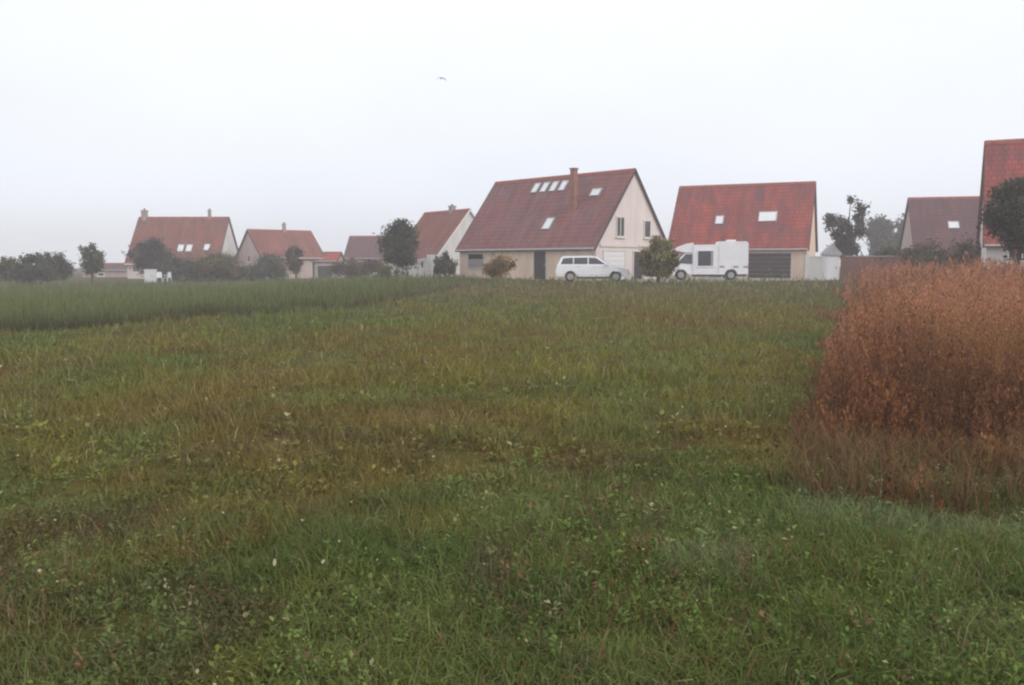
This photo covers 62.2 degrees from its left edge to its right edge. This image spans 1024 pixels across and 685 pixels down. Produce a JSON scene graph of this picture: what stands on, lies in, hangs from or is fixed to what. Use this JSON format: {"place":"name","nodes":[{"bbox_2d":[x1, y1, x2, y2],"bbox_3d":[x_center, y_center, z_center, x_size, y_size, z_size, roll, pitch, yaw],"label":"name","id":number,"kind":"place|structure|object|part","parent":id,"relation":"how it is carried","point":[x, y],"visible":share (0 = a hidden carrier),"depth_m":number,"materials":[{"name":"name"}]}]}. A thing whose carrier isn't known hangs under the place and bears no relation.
{"place":"outdoors","nodes":[
{"label":"outdoors","id":0,"kind":"place"},
{"bbox_2d":[0,266,1023,684],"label":"ground","id":1,"kind":"structure","parent":0,"point":[72,490],"depth_m":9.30,"materials":[{"name":"green plant"}]},
{"bbox_2d":[0,256,18,281],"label":"garden shrub","id":2,"kind":"object","parent":1,"relation":"on","point":[5,264],"visible":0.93,"depth_m":73.25,"materials":[{"name":"green plant"}]},
{"bbox_2d":[9,271,36,285],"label":"garden shrub","id":3,"kind":"object","parent":1,"relation":"on","point":[22,277],"visible":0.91,"depth_m":69.56,"materials":[{"name":"green plant"}]},
{"bbox_2d":[12,251,76,283],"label":"garden shrub","id":4,"kind":"object","parent":1,"relation":"on","point":[45,267],"visible":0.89,"depth_m":73.70,"materials":[{"name":"green plant"}]},
{"bbox_2d":[77,242,107,282],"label":"tree","id":5,"kind":"object","parent":1,"relation":"on","point":[91,265],"visible":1,"depth_m":79.26,"materials":[{"name":"green plant"}]},
{"bbox_2d":[80,263,126,276],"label":"shed","id":6,"kind":"structure","parent":1,"relation":"on","point":[115,270],"depth_m":111.65,"materials":[{"name":"tile"}]},
{"bbox_2d":[97,273,104,276],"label":"window","id":7,"kind":"structure","parent":6,"relation":"in","point":[99,274],"depth_m":111.61,"materials":[{"name":"glass"}]},
{"bbox_2d":[143,269,156,282],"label":"storage cabinet","id":8,"kind":"object","parent":1,"relation":"on","point":[150,275],"visible":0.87,"depth_m":79.74,"materials":[{"name":"white plastic"}]},
{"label":"door","id":9,"kind":"part","parent":8,"relation":"part of","materials":[{"name":"white plastic"}]},
{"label":"door","id":10,"kind":"part","parent":8,"relation":"part of","materials":[{"name":"white plastic"}]},
{"bbox_2d":[121,235,179,276],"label":"garden tree","id":11,"kind":"object","parent":1,"relation":"on","point":[149,251],"visible":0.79,"depth_m":86.71,"materials":[{"name":"green plant"}]},
{"bbox_2d":[156,272,162,281],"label":"garden chair","id":12,"kind":"object","parent":1,"relation":"on","point":[159,275],"visible":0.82,"depth_m":78.92,"materials":[{"name":"white plastic"}]},
{"bbox_2d":[163,272,171,281],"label":"garden chair","id":13,"kind":"object","parent":1,"relation":"on","point":[169,275],"visible":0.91,"depth_m":78.81,"materials":[{"name":"white plastic"}]},
{"bbox_2d":[147,251,213,281],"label":"garden shrub","id":14,"kind":"object","parent":1,"relation":"on","point":[178,270],"visible":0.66,"depth_m":83.78,"materials":[{"name":"green plant"}]},
{"bbox_2d":[124,208,237,278],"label":"chimneyed house","id":15,"kind":"structure","parent":1,"relation":"on","point":[191,235],"depth_m":101.86,"materials":[{"name":"tile"}]},
{"bbox_2d":[185,248,242,281],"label":"garden shrub","id":16,"kind":"object","parent":1,"relation":"on","point":[215,265],"visible":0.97,"depth_m":83.60,"materials":[{"name":"green plant"}]},
{"bbox_2d":[226,262,273,280],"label":"garden shrub","id":17,"kind":"object","parent":1,"relation":"on","point":[251,273],"visible":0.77,"depth_m":86.74,"materials":[{"name":"green plant"}]},
{"bbox_2d":[0,272,533,332],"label":"standing crop","id":18,"kind":"object","parent":1,"relation":"on","point":[53,304],"visible":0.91,"depth_m":31.37,"materials":[{"name":"green plant"}]},
{"bbox_2d":[250,251,290,280],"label":"garden shrub","id":19,"kind":"object","parent":1,"relation":"on","point":[274,263],"visible":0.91,"depth_m":88.74,"materials":[{"name":"green plant"}]},
{"bbox_2d":[235,222,324,278],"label":"pink gabled house","id":20,"kind":"structure","parent":1,"relation":"on","point":[254,242],"depth_m":102.72,"materials":[{"name":"tile"}]},
{"bbox_2d":[311,262,313,277],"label":"door","id":21,"kind":"structure","parent":20,"relation":"in","point":[312,263],"depth_m":103.58,"materials":[{"name":"white wood"}]},
{"bbox_2d":[283,245,305,278],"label":"garden tree","id":22,"kind":"object","parent":1,"relation":"on","point":[292,255],"visible":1,"depth_m":91.14,"materials":[{"name":"green plant"}]},
{"bbox_2d":[311,252,345,277],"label":"lean to garage","id":23,"kind":"structure","parent":1,"relation":"on","point":[321,268],"depth_m":103.69,"materials":[{"name":"red ceramic"}]},
{"bbox_2d":[317,265,332,277],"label":"garage door","id":24,"kind":"structure","parent":23,"relation":"in","point":[323,271],"depth_m":103.66,"materials":[{"name":"beige paint"}]},
{"bbox_2d":[327,257,368,278],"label":"garden shrub","id":25,"kind":"object","parent":1,"relation":"on","point":[341,267],"visible":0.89,"depth_m":88.59,"materials":[{"name":"green plant"}]},
{"bbox_2d":[344,236,391,275],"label":"mauve hazy house","id":26,"kind":"structure","parent":1,"relation":"on","point":[361,247],"depth_m":116.79,"materials":[{"name":"tile"}]},
{"bbox_2d":[356,257,388,277],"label":"garden shrub","id":27,"kind":"object","parent":1,"relation":"on","point":[371,265],"visible":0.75,"depth_m":84.84,"materials":[{"name":"green plant"}]},
{"bbox_2d":[367,272,378,277],"bbox_3d":[-10.310,-4.899,63.831,0.914,0.870,0.834,-5,7,-42],"label":"flowering shrub","id":28,"kind":"object","parent":1,"relation":"on","point":[375,273],"visible":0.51,"depth_m":63.72,"materials":[{"name":"green plant"}]},
{"bbox_2d":[378,265,394,279],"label":"garden shrub","id":29,"kind":"object","parent":1,"relation":"on","point":[385,270],"visible":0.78,"depth_m":65.48,"materials":[{"name":"green plant"}]},
{"bbox_2d":[373,218,421,269],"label":"garden tree","id":30,"kind":"object","parent":1,"relation":"on","point":[400,243],"visible":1,"depth_m":66.89,"materials":[{"name":"green plant"}]},
{"bbox_2d":[390,265,408,278],"bbox_3d":[-8.534,-5.277,64.758,1.460,1.308,1.542,0,5,0],"label":"flowering shrub","id":31,"kind":"object","parent":1,"relation":"on","point":[403,270],"visible":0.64,"depth_m":64.47,"materials":[{"name":"green plant"}]},
{"bbox_2d":[418,255,437,277],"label":"white pergola","id":32,"kind":"object","parent":1,"relation":"on","point":[428,262],"visible":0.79,"depth_m":70.65,"materials":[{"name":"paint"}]},
{"bbox_2d":[392,204,474,276],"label":"white gabled house","id":33,"kind":"structure","parent":1,"relation":"on","point":[441,232],"depth_m":80.05,"materials":[{"name":"ceramic"}]},
{"bbox_2d":[433,250,458,278],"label":"garden shrub","id":34,"kind":"object","parent":1,"relation":"on","point":[444,264],"visible":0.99,"depth_m":65.32,"materials":[{"name":"green plant"}]},
{"bbox_2d":[481,253,517,280],"bbox_3d":[-0.757,-4.897,55.903,2.322,2.038,2.225,-3,6,-26],"label":"garden shrub","id":35,"kind":"object","parent":1,"relation":"on","point":[499,263],"visible":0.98,"depth_m":55.47,"materials":[{"name":"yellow plant"}]},
{"bbox_2d":[0,309,1004,606],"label":"wildflowers","id":36,"kind":"object","parent":1,"relation":"on","point":[424,547],"visible":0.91,"depth_m":4.20,"materials":[{"name":"white plant"}]},
{"bbox_2d":[455,168,669,279],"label":"house","id":37,"kind":"structure","parent":1,"relation":"on","point":[540,227],"depth_m":61.70,"materials":[{"name":"ceramic"}]},
{"bbox_2d":[467,253,483,268],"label":"shuttered window","id":38,"kind":"structure","parent":37,"relation":"in","point":[471,264],"depth_m":66.31,"materials":[{"name":"white glass"}]},
{"bbox_2d":[533,251,546,279],"bbox_3d":[2.014,-5.618,61.419,0.088,2.100,1.350,-5,8,-45],"label":"door","id":39,"kind":"structure","parent":37,"relation":"in","point":[539,257],"depth_m":61.41,"materials":[{"name":"grey wood"}]},
{"bbox_2d":[603,250,625,279],"bbox_3d":[7.144,-5.413,59.177,2.500,2.050,0.068,-5,8,-45],"label":"garage door","id":40,"kind":"structure","parent":37,"relation":"in","point":[613,258],"depth_m":59.22,"materials":[{"name":"white paint"}]},
{"bbox_2d":[615,216,625,237],"bbox_3d":[7.614,-8.055,59.337,1.070,1.520,0.138,-5,8,-45],"label":"window","id":41,"kind":"structure","parent":37,"relation":"in","point":[620,220],"depth_m":59.35,"materials":[{"name":"white glass"}]},
{"bbox_2d":[632,250,642,278],"bbox_3d":[9.068,-5.590,61.058,1.200,2.050,0.088,-5,8,-45],"label":"door","id":42,"kind":"structure","parent":37,"relation":"in","point":[636,269],"depth_m":60.92,"materials":[{"name":"grey wood"}]},
{"bbox_2d":[643,220,651,238],"bbox_3d":[9.849,-8.187,61.554,0.970,1.370,0.138,-5,8,-45],"label":"window","id":43,"kind":"structure","parent":37,"relation":"in","point":[647,223],"depth_m":61.58,"materials":[{"name":"white glass"}]},
{"bbox_2d":[636,235,680,282],"bbox_3d":[8.767,-4.926,50.866,2.710,3.052,2.746,0,5,0],"label":"garden shrub","id":44,"kind":"object","parent":1,"relation":"on","point":[658,259],"visible":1,"depth_m":50.24,"materials":[{"name":"green plant"}]},
{"bbox_2d":[668,181,817,277],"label":"red house","id":45,"kind":"structure","parent":1,"relation":"on","point":[774,225],"depth_m":68.80,"materials":[{"name":"tile"}]},
{"bbox_2d":[747,252,791,277],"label":"garage door","id":46,"kind":"structure","parent":45,"relation":"in","point":[756,269],"depth_m":66.76,"materials":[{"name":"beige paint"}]},
{"bbox_2d":[805,255,822,279],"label":"white garden wall","id":47,"kind":"structure","parent":1,"relation":"on","point":[814,266],"depth_m":60.44,"materials":[{"name":"paint"}]},
{"bbox_2d":[820,244,841,279],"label":"garden shed","id":48,"kind":"structure","parent":1,"relation":"on","point":[831,253],"depth_m":59.24,"materials":[{"name":"white paint"}]},
{"bbox_2d":[827,257,837,279],"bbox_3d":[22.372,-5.178,59.239,0.720,1.570,0.067,1,5,8],"label":"door","id":49,"kind":"structure","parent":48,"relation":"in","point":[832,262],"depth_m":59.25,"materials":[{"name":"white plastic"}]},
{"bbox_2d":[822,195,870,260],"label":"tree","id":50,"kind":"object","parent":1,"relation":"on","point":[846,244],"visible":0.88,"depth_m":74.78,"materials":[{"name":"green plant"}]},
{"bbox_2d":[840,255,904,279],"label":"brick garden wall","id":51,"kind":"structure","parent":1,"relation":"on","point":[849,263],"depth_m":61.14,"materials":[{"name":"brick"}]},
{"bbox_2d":[864,213,895,255],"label":"distant tree","id":52,"kind":"object","parent":1,"relation":"on","point":[879,230],"visible":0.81,"depth_m":116.19,"materials":[{"name":"green plant"}]},
{"bbox_2d":[866,241,914,266],"bbox_3d":[27.364,-5.906,61.727,4.218,2.969,3.585,0,5,0],"label":"garden shrub","id":53,"kind":"object","parent":1,"relation":"on","point":[888,250],"visible":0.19,"depth_m":61.12,"materials":[{"name":"green plant"}]},
{"bbox_2d":[758,244,1023,520],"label":"dry weeds","id":54,"kind":"object","parent":1,"relation":"on","point":[926,371],"visible":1,"depth_m":7.69,"materials":[{"name":"brown plant"}]},
{"bbox_2d":[885,213,904,249],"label":"distant tree","id":55,"kind":"object","parent":1,"relation":"on","point":[895,240],"visible":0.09,"depth_m":111.03,"materials":[{"name":"green plant"}]},
{"bbox_2d":[892,232,975,271],"bbox_3d":[29.713,-5.754,57.667,6.575,3.430,6.301,0,5,0],"label":"garden shrub","id":56,"kind":"object","parent":1,"relation":"on","point":[925,252],"visible":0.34,"depth_m":57.33,"materials":[{"name":"green plant"}]},
{"bbox_2d":[899,196,979,263],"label":"plum house","id":57,"kind":"structure","parent":1,"relation":"on","point":[941,218],"depth_m":75.14,"materials":[{"name":"tile"}]},
{"bbox_2d":[945,239,981,267],"bbox_3d":[29.068,-4.976,51.919,4.205,2.734,4.024,0,5,0],"label":"garden shrub","id":58,"kind":"object","parent":1,"relation":"on","point":[962,248],"visible":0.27,"depth_m":51.58,"materials":[{"name":"green plant"}]},
{"bbox_2d":[976,138,1023,271],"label":"tall red house","id":59,"kind":"structure","parent":1,"relation":"on","point":[1002,159],"depth_m":47.50,"materials":[{"name":"ceramic"}]},
{"bbox_2d":[1007,251,1023,262],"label":"window","id":60,"kind":"structure","parent":59,"relation":"in","point":[1008,254],"depth_m":45.15,"materials":[{"name":"glass"}]},
{"bbox_2d":[976,176,1023,273],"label":"garden tree","id":61,"kind":"object","parent":1,"relation":"on","point":[1003,216],"visible":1,"depth_m":36.19,"materials":[{"name":"green plant"}]},
{"bbox_2d":[0,0,1023,267],"label":"sky","id":62,"kind":"structure","parent":0,"point":[334,120],"materials":[{"name":"white"}]},
{"bbox_2d":[579,278,830,281],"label":"driveway","id":63,"kind":"structure","parent":0,"point":[767,279],"depth_m":60.64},
{"bbox_2d":[556,255,629,281],"bbox_3d":[5.050,-4.662,53.297,4.600,1.684,2.100,0,5,4],"label":"white car","id":64,"kind":"object","parent":63,"relation":"on","point":[583,266],"visible":0.88,"depth_m":52.49,"materials":[{"name":"paint"}]},
{"bbox_3d":[3.401,-5.055,52.614,0.760,0.400,0.144,0,5,4],"label":"side window","id":65,"kind":"part","parent":64,"relation":"part of","materials":[{"name":"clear glass"}]},
{"bbox_3d":[4.260,-5.055,52.556,0.840,0.410,0.147,0,5,4],"label":"side window","id":66,"kind":"part","parent":64,"relation":"part of","materials":[{"name":"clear glass"}]},
{"bbox_3d":[5.262,-5.048,52.486,1.030,0.410,0.147,0,5,4],"label":"side window","id":67,"kind":"part","parent":64,"relation":"part of","materials":[{"name":"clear glass"}]},
{"bbox_2d":[671,240,748,279],"bbox_3d":[13.313,-5.663,58.229,5.430,2.716,2.500,1,5,8],"label":"camper van","id":68,"kind":"object","parent":63,"relation":"on","point":[719,259],"visible":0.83,"depth_m":57.13,"materials":[{"name":"white metal"}]},
{"bbox_3d":[11.705,-5.656,57.525,1.000,0.640,0.101,1,5,8],"label":"cab window","id":69,"kind":"part","parent":68,"relation":"part of","materials":[{"name":"grey glass"}]},
{"bbox_3d":[13.044,-5.663,57.176,1.180,1.160,0.047,1,5,8],"label":"side window","id":70,"kind":"part","parent":68,"relation":"part of","materials":[{"name":"grey glass"}]}
]}

